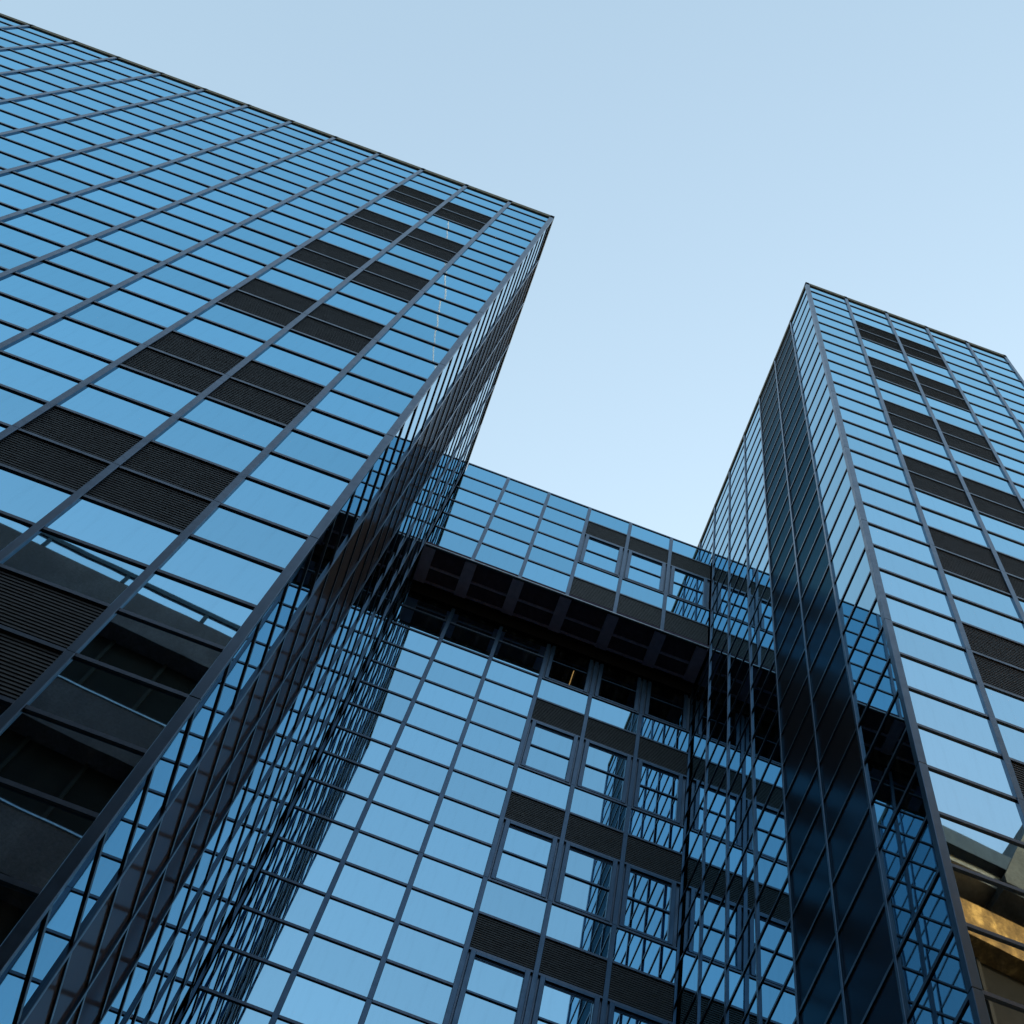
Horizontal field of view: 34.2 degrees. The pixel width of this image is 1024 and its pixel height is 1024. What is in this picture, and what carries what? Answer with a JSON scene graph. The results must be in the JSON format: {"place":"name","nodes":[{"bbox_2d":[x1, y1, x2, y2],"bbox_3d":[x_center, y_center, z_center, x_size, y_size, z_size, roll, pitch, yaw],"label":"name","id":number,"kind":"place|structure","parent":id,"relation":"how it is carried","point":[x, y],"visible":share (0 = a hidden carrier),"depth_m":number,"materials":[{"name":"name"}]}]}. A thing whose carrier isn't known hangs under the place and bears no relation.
{"place":"outdoors","nodes":[
{"label":"outdoors","id":0,"kind":"place"},
{"bbox_2d":[0,13,554,1023],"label":"office tower","id":1,"kind":"structure","parent":0,"point":[252,359],"depth_m":18.16,"materials":[{"name":"glass"}]},
{"bbox_2d":[0,0,1023,546],"label":"sky","id":2,"kind":"structure","parent":0,"point":[697,164],"materials":[{"name":"blue"}]},
{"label":"pavement","id":3,"kind":"structure","parent":0,"visible":0},
{"bbox_2d":[181,580,691,1023],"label":"recessed block","id":4,"kind":"structure","parent":3,"relation":"on","point":[484,824],"depth_m":24.55,"materials":[{"name":"blue glass"}]},
{"bbox_2d":[449,949,531,1023],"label":"window","id":5,"kind":"structure","parent":4,"relation":"in","point":[491,990],"depth_m":21.43,"materials":[{"name":"blue glass"}]},
{"bbox_2d":[489,819,558,898],"bbox_3d":[0.189,5.136,24.669,0.971,1.795,0.057,20,-71,1],"label":"window","id":6,"kind":"structure","parent":4,"relation":"in","point":[524,857],"depth_m":24.65,"materials":[{"name":"blue glass"}]},
{"bbox_2d":[519,720,578,782],"bbox_3d":[0.640,4.037,28.067,0.971,1.795,0.057,20,-71,1],"label":"window","id":7,"kind":"structure","parent":4,"relation":"in","point":[548,750],"depth_m":28.05,"materials":[{"name":"blue glass"}]},
{"bbox_2d":[410,463,711,685],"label":"link block","id":8,"kind":"structure","parent":4,"relation":"on","point":[568,567],"depth_m":33.62,"materials":[{"name":"blue glass"}]},
{"bbox_2d":[578,534,623,575],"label":"window","id":9,"kind":"structure","parent":8,"relation":"in","point":[595,552],"depth_m":35.10,"materials":[{"name":"blue glass"}]},
{"bbox_2d":[623,550,666,591],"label":"window","id":10,"kind":"structure","parent":8,"relation":"in","point":[641,569],"depth_m":35.09,"materials":[{"name":"blue glass"}]},
{"bbox_2d":[668,566,709,608],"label":"window","id":11,"kind":"structure","parent":8,"relation":"in","point":[684,585],"depth_m":35.07,"materials":[{"name":"blue glass"}]},
{"bbox_2d":[529,975,601,1023],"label":"window","id":12,"kind":"structure","parent":4,"relation":"in","point":[554,1002],"depth_m":21.71,"materials":[{"name":"blue glass"}]},
{"bbox_2d":[543,645,594,693],"bbox_3d":[1.091,2.938,31.466,0.971,1.795,0.057,20,-71,1],"label":"window","id":13,"kind":"structure","parent":4,"relation":"in","point":[568,669],"depth_m":31.37,"materials":[{"name":"black glass"}]},
{"bbox_2d":[553,842,618,922],"bbox_3d":[1.109,5.476,24.657,0.971,1.795,0.057,20,-71,1],"label":"window","id":14,"kind":"structure","parent":4,"relation":"in","point":[586,882],"depth_m":24.64,"materials":[{"name":"blue glass"}]},
{"bbox_2d":[575,739,631,803],"bbox_3d":[1.560,4.377,28.055,0.971,1.795,0.057,20,-71,1],"label":"window","id":15,"kind":"structure","parent":4,"relation":"in","point":[602,770],"depth_m":28.04,"materials":[{"name":"blue glass"}]},
{"bbox_2d":[593,663,641,711],"bbox_3d":[2.011,3.278,31.453,0.971,1.795,0.057,20,-71,1],"label":"window","id":16,"kind":"structure","parent":4,"relation":"in","point":[611,685],"depth_m":31.36,"materials":[{"name":"black glass"}]},
{"bbox_2d":[605,1001,667,1023],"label":"window","id":17,"kind":"structure","parent":4,"relation":"in","point":[616,1013],"depth_m":21.96,"materials":[{"name":"blue glass"}]},
{"bbox_2d":[617,864,679,946],"bbox_3d":[2.016,5.811,24.645,0.944,1.795,0.057,20,-71,1],"label":"window","id":18,"kind":"structure","parent":4,"relation":"in","point":[649,902],"depth_m":24.63,"materials":[{"name":"blue glass"}]},
{"bbox_2d":[632,759,685,824],"bbox_3d":[2.467,4.713,28.043,0.944,1.795,0.057,20,-71,1],"label":"window","id":19,"kind":"structure","parent":4,"relation":"in","point":[658,791],"depth_m":28.03,"materials":[{"name":"blue glass"}]},
{"bbox_2d":[643,681,690,730],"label":"window","id":20,"kind":"structure","parent":4,"relation":"in","point":[665,705],"depth_m":31.34,"materials":[{"name":"black glass"}]},
{"bbox_2d":[672,282,1023,1023],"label":"office tower","id":21,"kind":"structure","parent":3,"relation":"on","point":[852,846],"depth_m":21.07,"materials":[{"name":"glass"}]}
]}

